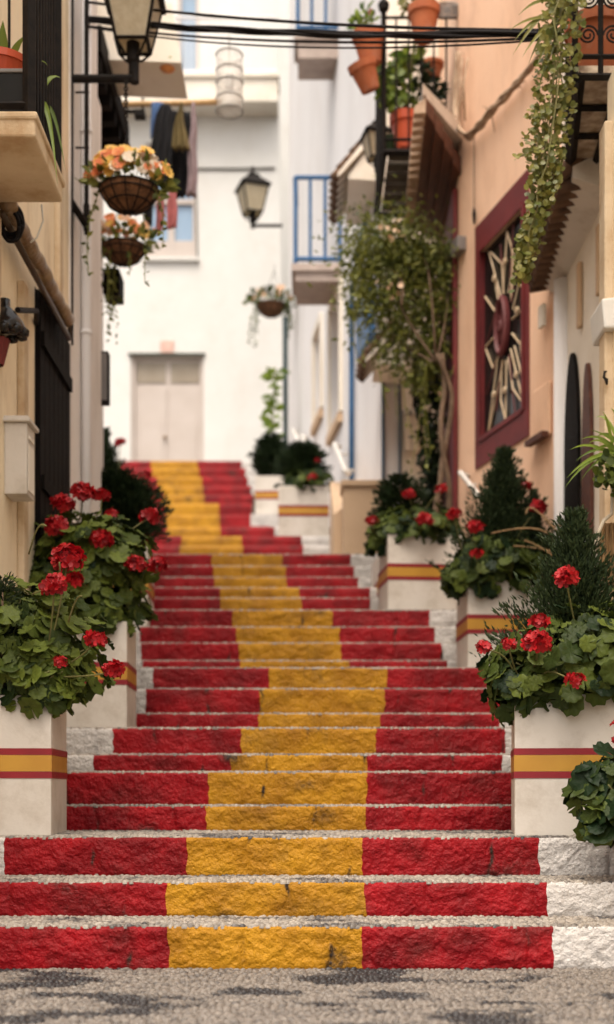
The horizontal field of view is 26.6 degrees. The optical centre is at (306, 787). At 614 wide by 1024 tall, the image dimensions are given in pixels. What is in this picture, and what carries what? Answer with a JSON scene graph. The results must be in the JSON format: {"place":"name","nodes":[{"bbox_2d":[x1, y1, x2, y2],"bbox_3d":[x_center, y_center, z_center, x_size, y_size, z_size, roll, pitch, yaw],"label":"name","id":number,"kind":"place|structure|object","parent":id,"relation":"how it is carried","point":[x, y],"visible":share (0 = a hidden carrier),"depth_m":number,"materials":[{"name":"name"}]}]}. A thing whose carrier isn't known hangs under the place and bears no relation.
{"place":"outdoors","nodes":[
{"label":"outdoors","id":0,"kind":"place"},
{"bbox_2d":[278,0,288,444],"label":"back house","id":1,"kind":"structure","parent":0,"point":[283,9],"depth_m":28.50,"materials":[{"name":"white paint"}]},
{"bbox_2d":[0,967,613,1023],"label":"ground","id":2,"kind":"structure","parent":0,"point":[403,1007],"depth_m":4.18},
{"bbox_2d":[0,0,100,594],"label":"cream house","id":3,"kind":"structure","parent":2,"relation":"on","point":[50,380],"depth_m":8.25,"materials":[{"name":"beige paint"}]},
{"bbox_2d":[0,68,21,110],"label":"plant trough","id":4,"kind":"object","parent":3,"relation":"on","point":[10,84],"visible":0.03,"depth_m":6.32,"materials":[{"name":"grey plastic"}]},
{"bbox_2d":[0,46,21,67],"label":"flower pot","id":5,"kind":"object","parent":4,"relation":"in","point":[10,58],"visible":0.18,"depth_m":6.35,"materials":[{"name":"orange ceramic"}]},
{"bbox_2d":[1,206,24,242],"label":"cable coil","id":6,"kind":"object","parent":3,"relation":"hanging from","point":[13,237],"visible":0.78,"depth_m":7.03,"materials":[{"name":"black rubber"}]},
{"bbox_2d":[0,297,38,367],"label":"wall lamp","id":7,"kind":"object","parent":3,"relation":"attached to","point":[14,329],"visible":0.98,"depth_m":7.12,"materials":[{"name":"black metal"}]},
{"bbox_2d":[3,415,38,500],"bbox_3d":[-1.625,-1.863,7.400,0.150,0.437,0.260,0,0,0],"label":"mailbox","id":8,"kind":"object","parent":3,"relation":"attached to","point":[20,431],"visible":1,"depth_m":7.30,"materials":[{"name":"beige metal"}]},
{"bbox_2d":[0,22,64,176],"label":"strap leaf plant","id":9,"kind":"object","parent":3,"relation":"on","point":[4,41],"visible":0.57,"depth_m":6.55,"materials":[{"name":"green plant"}]},
{"bbox_2d":[0,202,74,340],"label":"rolled awning","id":10,"kind":"object","parent":3,"relation":"attached to","point":[34,260],"visible":0.95,"depth_m":7.76,"materials":[{"name":"beige fabric"}]},
{"bbox_2d":[35,288,72,589],"bbox_3d":[-1.756,-1.650,8.645,0.288,2.960,1.050,0,0,0],"label":"shuttered door","id":11,"kind":"structure","parent":3,"relation":"in","point":[53,380],"depth_m":8.42,"materials":[{"name":"brown wood"}]},
{"bbox_2d":[101,351,109,405],"bbox_3d":[-1.648,-3.317,10.566,0.084,0.419,0.108,0,0,0],"label":"notice box","id":12,"kind":"object","parent":3,"relation":"attached to","point":[105,378],"visible":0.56,"depth_m":10.51,"materials":[{"name":"grey plastic"}]},
{"bbox_2d":[71,0,166,234],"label":"street lantern","id":13,"kind":"object","parent":3,"relation":"attached to","point":[131,20],"visible":0.95,"depth_m":9.32,"materials":[{"name":"black metal"}]},
{"bbox_2d":[123,79,127,134],"bbox_3d":[-1.281,-4.807,9.200,0.028,0.402,0.028,0,0,-45],"label":"chain","id":14,"kind":"object","parent":13,"relation":"hanging from","point":[125,104],"visible":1,"depth_m":9.20,"materials":[{"name":"black metal"}]},
{"bbox_2d":[99,125,158,216],"bbox_3d":[-1.258,-4.369,9.200,0.428,0.624,0.426,0,0,0],"label":"hanging basket","id":15,"kind":"object","parent":14,"relation":"hanging from","point":[125,195],"visible":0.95,"depth_m":9.09,"materials":[{"name":"brown wicker"}]},
{"bbox_2d":[72,144,180,286],"bbox_3d":[-1.244,-4.070,9.197,0.634,0.940,0.690,0,0,34],"label":"flower arrangement","id":16,"kind":"object","parent":15,"relation":"in","point":[107,161],"visible":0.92,"depth_m":9.10,"materials":[{"name":"orange plant"}]},
{"bbox_2d":[89,1,538,30],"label":"overhead cable","id":17,"kind":"object","parent":3,"relation":"attached to","point":[312,22],"visible":0.82,"depth_m":8.36,"materials":[{"name":"black rubber"}]},
{"bbox_2d":[89,25,538,43],"bbox_3d":[-0.114,-4.971,8.550,3.859,1.425,0.016,0,0,37],"label":"overhead cable","id":18,"kind":"object","parent":3,"relation":"attached to","point":[362,42],"visible":0.81,"depth_m":8.28,"materials":[{"name":"black rubber"}]},
{"bbox_2d":[89,16,549,38],"bbox_3d":[-0.116,-5.010,8.551,3.874,1.483,0.054,0,0,37],"label":"overhead cable","id":19,"kind":"object","parent":3,"relation":"attached to","point":[438,34],"visible":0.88,"depth_m":8.31,"materials":[{"name":"black rubber"}]},
{"bbox_2d":[89,27,553,48],"bbox_3d":[-0.114,-4.964,8.550,3.858,1.424,0.012,0,0,37],"label":"overhead cable","id":20,"kind":"object","parent":3,"relation":"attached to","point":[456,45],"visible":0.83,"depth_m":8.29,"materials":[{"name":"black rubber"}]},
{"bbox_2d":[215,35,243,118],"bbox_3d":[-0.762,-7.017,12.800,0.277,0.758,0.277,0,0,0],"label":"glass lantern","id":21,"kind":"object","parent":20,"relation":"hanging from","point":[229,78],"visible":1,"depth_m":12.77,"materials":[{"name":"grey metal"}]},
{"bbox_2d":[0,461,613,969],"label":"staircase","id":22,"kind":"structure","parent":2,"relation":"on","point":[304,761],"depth_m":7.10,"materials":[{"name":"red paint"}]},
{"bbox_2d":[0,695,66,835],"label":"planter box","id":23,"kind":"object","parent":22,"relation":"on","point":[33,776],"visible":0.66,"depth_m":6.04,"materials":[{"name":"paint"}]},
{"bbox_2d":[0,572,36,686],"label":"rosemary shrub","id":24,"kind":"object","parent":23,"relation":"on","point":[11,585],"visible":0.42,"depth_m":6.09,"materials":[{"name":"green plant"}]},
{"bbox_2d":[0,524,125,719],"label":"geranium","id":25,"kind":"object","parent":23,"relation":"in","point":[51,667],"visible":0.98,"depth_m":6.04,"materials":[{"name":"green plant"}]},
{"bbox_2d":[67,621,136,727],"bbox_3d":[-1.430,-0.684,8.230,0.647,0.656,0.587,0,0,-2],"label":"planter box","id":26,"kind":"object","parent":22,"relation":"on","point":[114,706],"visible":0.27,"depth_m":7.95,"materials":[{"name":"paint"}]},
{"bbox_2d":[28,481,168,637],"bbox_3d":[-1.346,-1.360,8.141,0.979,1.064,0.970,0,0,0],"label":"geranium","id":27,"kind":"object","parent":26,"relation":"in","point":[121,563],"visible":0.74,"depth_m":7.96,"materials":[{"name":"green plant"}]},
{"bbox_2d":[113,547,153,626],"bbox_3d":[-1.635,-1.640,10.940,0.647,0.656,0.587,0,0,-2],"label":"planter box","id":28,"kind":"object","parent":22,"relation":"on","point":[150,594],"visible":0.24,"depth_m":10.74,"materials":[{"name":"paint"}]},
{"bbox_2d":[101,464,174,546],"bbox_3d":[-1.640,-2.273,10.914,1.055,0.837,1.089,0,0,0],"label":"dwarf conifer","id":29,"kind":"object","parent":28,"relation":"on","point":[131,497],"visible":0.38,"depth_m":10.71,"materials":[{"name":"green plant"}]},
{"bbox_2d":[97,0,187,471],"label":"narrow house","id":30,"kind":"structure","parent":22,"relation":"on","point":[155,81],"depth_m":11.52,"materials":[{"name":"beige paint"}]},
{"bbox_2d":[101,269,123,304],"bbox_3d":[-1.875,-4.593,11.950,0.349,0.226,0.300,0,0,0],"label":"wall box","id":31,"kind":"object","parent":30,"relation":"attached to","point":[120,286],"visible":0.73,"depth_m":11.80,"materials":[{"name":"wood"}]},
{"bbox_2d":[101,295,122,343],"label":"ivy plant","id":32,"kind":"object","parent":31,"relation":"hanging from","point":[111,318],"visible":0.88,"depth_m":11.85,"materials":[{"name":"green plant"}]},
{"bbox_2d":[101,213,146,267],"bbox_3d":[-1.636,-4.944,11.600,0.418,0.592,0.416,0,0,0],"label":"hanging basket","id":33,"kind":"object","parent":30,"relation":"hanging from","point":[120,246],"visible":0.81,"depth_m":11.49,"materials":[{"name":"brown wicker"}]},
{"bbox_2d":[101,212,159,314],"bbox_3d":[-1.647,-4.651,11.592,0.693,0.925,0.598,0,0,0],"label":"flower arrangement","id":34,"kind":"object","parent":33,"relation":"in","point":[108,224],"visible":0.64,"depth_m":11.48,"materials":[{"name":"orange plant"}]},
{"bbox_2d":[127,97,145,120],"bbox_3d":[-1.826,-6.823,12.800,0.468,0.482,0.100,0,0,0],"label":"pulley bracket","id":35,"kind":"object","parent":30,"relation":"attached to","point":[139,114],"visible":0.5,"depth_m":12.78,"materials":[{"name":"black metal"}]},
{"bbox_2d":[122,99,221,107],"bbox_3d":[-1.451,-6.724,12.800,1.220,0.085,0.056,0,0,0],"label":"clothes pole","id":36,"kind":"object","parent":30,"relation":"attached to","point":[197,102],"visible":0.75,"depth_m":12.78,"materials":[{"name":"white wood"}]},
{"bbox_2d":[150,101,163,139],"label":"jeans","id":37,"kind":"object","parent":36,"relation":"hanging from","point":[155,106],"visible":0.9,"depth_m":12.75,"materials":[{"name":"fabric"}]},
{"bbox_2d":[149,103,173,186],"bbox_3d":[-1.425,-6.270,12.722,0.248,0.793,0.122,0,0,0],"label":"shirt","id":38,"kind":"object","parent":36,"relation":"hanging from","point":[161,142],"visible":0.69,"depth_m":12.69,"materials":[{"name":"black fabric"}]},
{"bbox_2d":[155,197,164,230],"bbox_3d":[-1.435,-5.608,12.675,0.098,0.399,0.077,0,0,0],"label":"sock","id":39,"kind":"object","parent":38,"relation":"hanging from","point":[158,219],"visible":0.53,"depth_m":12.66,"materials":[{"name":"fabric"}]},
{"bbox_2d":[167,192,177,229],"bbox_3d":[-1.319,-5.641,12.698,0.105,0.368,0.062,0,0,26],"label":"sock","id":40,"kind":"object","parent":38,"relation":"hanging from","point":[172,212],"visible":0.94,"depth_m":12.68,"materials":[{"name":"fabric"}]},
{"bbox_2d":[171,102,189,151],"bbox_3d":[-1.240,-6.468,12.739,0.189,0.448,0.123,0,0,0],"label":"blouse","id":41,"kind":"object","parent":36,"relation":"hanging from","point":[180,141],"visible":1,"depth_m":12.71,"materials":[{"name":"fabric"}]},
{"bbox_2d":[171,110,190,198],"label":"dark trousers","id":42,"kind":"object","parent":36,"relation":"hanging from","point":[179,161],"visible":0.35,"depth_m":12.90,"materials":[{"name":"black fabric"}]},
{"bbox_2d":[186,101,197,197],"bbox_3d":[-1.128,-6.260,12.777,0.115,0.907,0.119,0,0,0],"label":"towel","id":43,"kind":"object","parent":36,"relation":"hanging from","point":[192,182],"visible":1,"depth_m":12.76,"materials":[{"name":"fabric"}]},
{"bbox_2d":[103,0,282,461],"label":"white house","id":44,"kind":"structure","parent":22,"relation":"on","point":[188,364],"depth_m":25.50,"materials":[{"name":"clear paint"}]},
{"bbox_2d":[131,357,203,460],"bbox_3d":[-2.739,-7.111,25.620,1.432,2.683,0.160,0,0,0],"label":"door","id":45,"kind":"structure","parent":44,"relation":"in","point":[167,394],"depth_m":25.62,"materials":[{"name":"white wood"}]},
{"bbox_2d":[146,144,195,256],"bbox_3d":[-2.668,-11.491,25.615,0.976,2.267,0.110,0,0,0],"label":"window","id":46,"kind":"structure","parent":44,"relation":"in","point":[180,241],"depth_m":25.57,"materials":[{"name":"white glass"}]},
{"bbox_2d":[178,0,198,69],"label":"balcony door","id":47,"kind":"structure","parent":44,"relation":"in","point":[183,5],"depth_m":25.64,"materials":[{"name":"white glass"}]},
{"bbox_2d":[255,476,283,513],"bbox_3d":[-0.532,-4.792,21.690,0.647,0.656,0.587,0,0,0],"label":"planter box","id":48,"kind":"object","parent":22,"relation":"on","point":[266,496],"visible":0.43,"depth_m":21.40,"materials":[{"name":"paint"}]},
{"bbox_2d":[246,430,288,475],"bbox_3d":[-0.633,-5.465,21.688,0.800,0.918,0.783,0,0,0],"label":"dwarf conifer","id":49,"kind":"object","parent":48,"relation":"on","point":[268,447],"visible":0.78,"depth_m":21.54,"materials":[{"name":"green plant"}]},
{"bbox_2d":[259,366,289,437],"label":"bamboo sprig","id":50,"kind":"object","parent":22,"relation":"on","point":[267,421],"visible":0.93,"depth_m":21.98,"materials":[{"name":"green plant"}]},
{"bbox_2d":[283,316,287,448],"bbox_3d":[-0.372,-6.211,22.300,0.074,3.683,0.074,0,0,22],"label":"drain pole","id":51,"kind":"object","parent":22,"relation":"on","point":[285,379],"visible":0.65,"depth_m":22.27,"materials":[{"name":"grey metal"}]},
{"bbox_2d":[278,486,328,535],"bbox_3d":[-0.047,-3.496,16.796,0.647,0.656,0.587,0,0,-1],"label":"planter box","id":52,"kind":"object","parent":22,"relation":"on","point":[305,512],"visible":0.76,"depth_m":16.51,"materials":[{"name":"paint"}]},
{"bbox_2d":[273,437,332,485],"bbox_3d":[-0.054,-4.100,16.803,0.812,0.781,0.829,0,0,0],"label":"dwarf conifer","id":53,"kind":"object","parent":52,"relation":"on","point":[296,453],"visible":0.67,"depth_m":16.61,"materials":[{"name":"green plant"}]},
{"bbox_2d":[274,457,333,491],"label":"geranium","id":54,"kind":"object","parent":52,"relation":"in","point":[318,476],"visible":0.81,"depth_m":16.50,"materials":[{"name":"green plant"}]},
{"bbox_2d":[289,0,437,553],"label":"pale house","id":55,"kind":"structure","parent":22,"relation":"on","point":[335,395],"depth_m":16.99,"materials":[{"name":"white paint"}]},
{"bbox_2d":[234,166,282,228],"bbox_3d":[-0.827,-10.212,22.534,0.769,1.086,0.538,0,0,-17],"label":"street lantern","id":56,"kind":"object","parent":55,"relation":"attached to","point":[251,190],"visible":1,"depth_m":22.36,"materials":[{"name":"black metal"}]},
{"bbox_2d":[256,265,286,318],"bbox_3d":[-0.618,-8.575,22.500,0.540,0.907,0.538,0,0,0],"label":"hanging basket","id":57,"kind":"object","parent":55,"relation":"hanging from","point":[270,308],"visible":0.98,"depth_m":22.36,"materials":[{"name":"brown wicker"}]},
{"bbox_2d":[242,284,296,347],"bbox_3d":[-0.645,-8.127,22.486,0.964,1.135,0.776,0,0,0],"label":"flower arrangement","id":58,"kind":"object","parent":57,"relation":"in","point":[263,293],"visible":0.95,"depth_m":22.39,"materials":[{"name":"white plant"}]},
{"bbox_2d":[310,312,323,436],"bbox_3d":[0.144,-6.175,19.489,0.068,1.560,1.131,0,0,-6],"label":"window","id":59,"kind":"structure","parent":55,"relation":"in","point":[316,420],"depth_m":19.15,"materials":[{"name":"white"}]},
{"bbox_2d":[326,274,342,445],"bbox_3d":[0.363,-5.732,17.547,0.068,1.950,1.283,0,0,-6],"label":"window","id":60,"kind":"structure","parent":55,"relation":"in","point":[332,430],"depth_m":17.13,"materials":[{"name":"white glass"}]},
{"bbox_2d":[332,442,354,476],"bbox_3d":[0.447,-3.871,15.349,0.177,0.640,0.962,0,0,-6],"label":"handrail","id":61,"kind":"object","parent":55,"relation":"attached to","point":[339,454],"visible":1,"depth_m":15.24,"materials":[{"name":"metal"}]},
{"bbox_2d":[359,121,392,181],"bbox_3d":[0.841,-6.668,13.623,0.665,0.682,0.387,0,0,-32],"label":"street lantern","id":62,"kind":"object","parent":55,"relation":"attached to","point":[367,138],"visible":0.37,"depth_m":13.46,"materials":[{"name":"black metal"}]},
{"bbox_2d":[402,357,421,415],"bbox_3d":[1.125,-4.334,14.041,0.202,0.665,0.220,0,0,-6],"label":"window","id":63,"kind":"structure","parent":55,"relation":"in","point":[415,404],"depth_m":14.11,"materials":[{"name":"glass"}]},
{"bbox_2d":[371,556,377,597],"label":"planter box","id":64,"kind":"object","parent":22,"relation":"on","point":[374,574],"visible":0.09,"depth_m":12.14,"materials":[{"name":"concrete"}]},
{"bbox_2d":[378,534,462,609],"bbox_3d":[0.978,-1.812,11.318,0.647,0.656,0.587,0,0,-5],"label":"planter box","id":65,"kind":"object","parent":22,"relation":"on","point":[409,577],"visible":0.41,"depth_m":11.02,"materials":[{"name":"concrete"}]},
{"bbox_2d":[367,470,428,524],"bbox_3d":[0.814,-2.394,11.296,0.529,0.735,0.549,0,0,43],"label":"dwarf conifer","id":66,"kind":"object","parent":65,"relation":"on","point":[389,496],"visible":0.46,"depth_m":11.20,"materials":[{"name":"green plant"}]},
{"bbox_2d":[363,483,469,557],"bbox_3d":[0.967,-2.278,11.212,0.973,0.633,0.887,0,0,0],"label":"geranium","id":67,"kind":"object","parent":65,"relation":"in","point":[425,523],"visible":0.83,"depth_m":11.04,"materials":[{"name":"green plant"}]},
{"bbox_2d":[373,0,560,536],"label":"salmon house","id":68,"kind":"structure","parent":22,"relation":"on","point":[501,349],"depth_m":11.26,"materials":[{"name":"paint"}]},
{"bbox_2d":[347,55,378,94],"bbox_3d":[0.517,-6.519,11.898,0.298,0.321,0.275,0,0,0],"label":"flower pot","id":69,"kind":"object","parent":68,"relation":"attached to","point":[362,72],"visible":1,"depth_m":11.84,"materials":[{"name":"ceramic"}]},
{"bbox_2d":[352,24,383,66],"bbox_3d":[0.555,-6.782,11.924,0.306,0.315,0.303,0,0,0],"label":"flower pot","id":70,"kind":"object","parent":68,"relation":"attached to","point":[363,53],"visible":0.3,"depth_m":11.85,"materials":[{"name":"ceramic"}]},
{"bbox_2d":[344,0,380,29],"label":"potted plant","id":71,"kind":"object","parent":70,"relation":"in","point":[357,17],"visible":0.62,"depth_m":11.91,"materials":[{"name":"green plant"}]},
{"bbox_2d":[307,174,459,512],"bbox_3d":[0.921,-3.862,12.069,1.692,3.546,1.600,0,0,-26],"label":"climbing vine","id":72,"kind":"object","parent":68,"relation":"attached to","point":[412,263],"visible":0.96,"depth_m":11.98,"materials":[{"name":"green plant"}]},
{"bbox_2d":[389,108,413,148],"bbox_3d":[0.934,-6.151,12.250,0.319,0.325,0.316,0,0,0],"label":"flower pot","id":73,"kind":"object","parent":68,"relation":"on","point":[402,122],"visible":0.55,"depth_m":12.14,"materials":[{"name":"orange ceramic"}]},
{"bbox_2d":[374,52,417,113],"bbox_3d":[0.843,-6.614,12.211,0.456,0.684,0.384,0,0,-29],"label":"potted plant","id":74,"kind":"object","parent":73,"relation":"on","point":[402,93],"visible":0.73,"depth_m":12.13,"materials":[{"name":"green plant"}]},
{"bbox_2d":[387,43,427,68],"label":"potted plant","id":75,"kind":"object","parent":68,"relation":"on","point":[402,53],"visible":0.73,"depth_m":12.10,"materials":[{"name":"green plant"}]},
{"bbox_2d":[407,0,439,45],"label":"flower pot","id":76,"kind":"object","parent":68,"relation":"attached to","point":[423,12],"visible":0.85,"depth_m":11.80,"materials":[{"name":"ceramic"}]},
{"bbox_2d":[406,53,450,106],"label":"potted plant","id":77,"kind":"object","parent":68,"relation":"on","point":[427,78],"visible":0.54,"depth_m":12.48,"materials":[{"name":"green plant"}]},
{"bbox_2d":[423,57,443,76],"bbox_3d":[1.209,-6.934,12.600,0.239,0.148,0.237,0,0,0],"label":"flower pot","id":78,"kind":"object","parent":68,"relation":"on","point":[439,64],"visible":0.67,"depth_m":12.52,"materials":[{"name":"ceramic"}]},
{"bbox_2d":[438,2,457,17],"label":"junction box","id":79,"kind":"object","parent":68,"relation":"hanging from","point":[450,10],"visible":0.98,"depth_m":11.86,"materials":[{"name":"grey plastic"}]},
{"bbox_2d":[451,236,465,256],"bbox_3d":[1.366,-4.879,11.742,0.087,0.123,0.180,0,0,-14],"label":"wall light","id":80,"kind":"object","parent":68,"relation":"attached to","point":[459,241],"visible":0.98,"depth_m":11.66,"materials":[{"name":"grey plastic"}]},
{"bbox_2d":[458,470,478,499],"bbox_3d":[1.462,-2.545,11.100,0.168,0.564,1.044,0,0,-4],"label":"handrail","id":81,"kind":"object","parent":68,"relation":"attached to","point":[463,475],"visible":0.52,"depth_m":11.33,"materials":[{"name":"metal"}]},
{"bbox_2d":[452,51,539,140],"bbox_3d":[1.567,-6.064,10.838,0.213,1.154,1.930,0,0,-14],"label":"dry vine","id":82,"kind":"object","parent":68,"relation":"attached to","point":[492,109],"visible":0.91,"depth_m":11.42,"materials":[{"name":"brown plant"}]},
{"bbox_2d":[475,169,529,469],"bbox_3d":[1.646,-3.850,10.886,0.105,2.120,1.149,0,0,-14],"label":"window","id":83,"kind":"structure","parent":68,"relation":"in","point":[504,380],"depth_m":10.91,"materials":[{"name":"paint"}]},
{"bbox_2d":[538,303,545,328],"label":"switch box","id":84,"kind":"object","parent":68,"relation":"attached to","point":[541,316],"visible":1,"depth_m":9.94,"materials":[{"name":"white plastic"}]},
{"bbox_2d":[456,581,545,667],"bbox_3d":[1.481,-1.174,9.749,0.647,0.656,0.587,0,0,-2],"label":"planter box","id":85,"kind":"object","parent":22,"relation":"on","point":[474,612],"visible":0.23,"depth_m":9.46,"materials":[{"name":"concrete"}]},
{"bbox_2d":[425,444,560,579],"bbox_3d":[1.445,-1.964,9.775,1.087,1.226,1.202,0,0,42],"label":"cypress","id":86,"kind":"object","parent":85,"relation":"on","point":[502,494],"visible":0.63,"depth_m":9.62,"materials":[{"name":"green plant"}]},
{"bbox_2d":[439,481,554,605],"bbox_3d":[1.431,-1.824,9.639,0.904,0.939,0.866,0,0,0],"label":"geranium","id":87,"kind":"object","parent":85,"relation":"in","point":[459,577],"visible":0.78,"depth_m":9.40,"materials":[{"name":"green plant"}]},
{"bbox_2d":[491,507,559,555],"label":"dry grass","id":88,"kind":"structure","parent":87,"relation":"on","point":[541,548],"depth_m":9.26,"materials":[{"name":"plant"}]},
{"bbox_2d":[523,487,551,578],"bbox_3d":[1.695,-1.825,9.773,0.424,0.872,0.483,0,0,23],"label":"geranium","id":89,"kind":"object","parent":85,"relation":"in","point":[536,495],"visible":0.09,"depth_m":9.75,"materials":[{"name":"green plant"}]},
{"bbox_2d":[511,694,613,835],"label":"planter box","id":90,"kind":"object","parent":22,"relation":"on","point":[552,748],"visible":0.56,"depth_m":6.03,"materials":[{"name":"concrete"}]},
{"bbox_2d":[469,503,613,692],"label":"cypress","id":91,"kind":"object","parent":90,"relation":"on","point":[575,547],"visible":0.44,"depth_m":6.37,"materials":[{"name":"green plant"}]},
{"bbox_2d":[475,564,613,727],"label":"geranium","id":92,"kind":"object","parent":90,"relation":"in","point":[567,684],"visible":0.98,"depth_m":5.94,"materials":[{"name":"green plant"}]},
{"bbox_2d":[528,0,613,550],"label":"ivory house","id":93,"kind":"structure","parent":22,"relation":"on","point":[566,268],"depth_m":8.78,"materials":[{"name":"white paint"}]},
{"bbox_2d":[508,0,586,292],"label":"trailing plant","id":94,"kind":"object","parent":93,"relation":"hanging from","point":[538,203],"visible":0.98,"depth_m":7.00,"materials":[{"name":"green plant"}]},
{"bbox_2d":[510,0,567,95],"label":"spider plant","id":95,"kind":"object","parent":94,"relation":"attached to","point":[531,25],"visible":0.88,"depth_m":7.01,"materials":[{"name":"green plant"}]},
{"bbox_2d":[564,353,580,520],"bbox_3d":[1.885,-1.573,9.243,0.025,3.006,0.473,0,0,0],"label":"door","id":96,"kind":"structure","parent":93,"relation":"in","point":[572,428],"depth_m":9.17,"materials":[{"name":"brown wood"}]},
{"bbox_2d":[581,363,593,537],"bbox_3d":[1.885,-1.456,8.739,0.025,2.773,0.274,0,0,0],"label":"door","id":97,"kind":"structure","parent":93,"relation":"in","point":[587,487],"depth_m":8.68,"materials":[{"name":"brown wood"}]},
{"bbox_2d":[564,5,613,65],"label":"flower pot","id":98,"kind":"object","parent":93,"relation":"on","point":[590,15],"visible":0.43,"depth_m":7.35,"materials":[{"name":"ceramic"}]},
{"bbox_2d":[590,69,613,608],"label":"honey house","id":99,"kind":"structure","parent":2,"relation":"on","point":[602,324],"depth_m":7.06,"materials":[{"name":"beige paint"}]},
{"bbox_2d":[596,489,613,587],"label":"straw broom","id":100,"kind":"object","parent":99,"relation":"attached to","point":[607,529],"visible":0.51,"depth_m":6.74,"materials":[{"name":"plant"}]},
{"bbox_3d":[1.673,-2.120,6.700,0.250,1.343,0.250,0,0,0],"label":"hanging pot","id":101,"kind":"object","parent":99,"relation":"hanging from","visible":0},
{"bbox_2d":[566,409,613,485],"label":"grassy plant","id":102,"kind":"object","parent":101,"relation":"in","point":[609,445],"visible":0.88,"depth_m":6.64,"materials":[{"name":"green plant"}]},
{"bbox_2d":[592,448,613,496],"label":"round leaf plant","id":103,"kind":"object","parent":101,"relation":"in","point":[599,479],"visible":1,"depth_m":6.57,"materials":[{"name":"green plant"}]},
{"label":"planter box","id":104,"kind":"object","parent":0,"visible":0},
{"bbox_2d":[103,426,125,470],"bbox_3d":[-2.310,-3.577,14.695,0.707,1.021,0.709,0,0,0],"label":"dwarf conifer","id":105,"kind":"object","parent":104,"relation":"on","point":[109,454],"visible":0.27,"depth_m":14.63,"materials":[{"name":"green plant"}]},
{"bbox_2d":[114,437,164,497],"bbox_3d":[-1.896,-3.446,14.297,0.961,0.827,0.485,0,0,28],"label":"geranium","id":106,"kind":"object","parent":104,"relation":"in","point":[119,442],"visible":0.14,"depth_m":14.30,"materials":[{"name":"red plant"}]},
{"bbox_3d":[1.500,0.264,5.720,0.330,0.268,0.330,0,0,0],"label":"flower pot","id":107,"kind":"object","parent":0,"visible":0},
{"bbox_2d":[561,720,613,848],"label":"geranium","id":108,"kind":"object","parent":107,"relation":"in","point":[590,784],"visible":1,"depth_m":5.54,"materials":[{"name":"green plant"}]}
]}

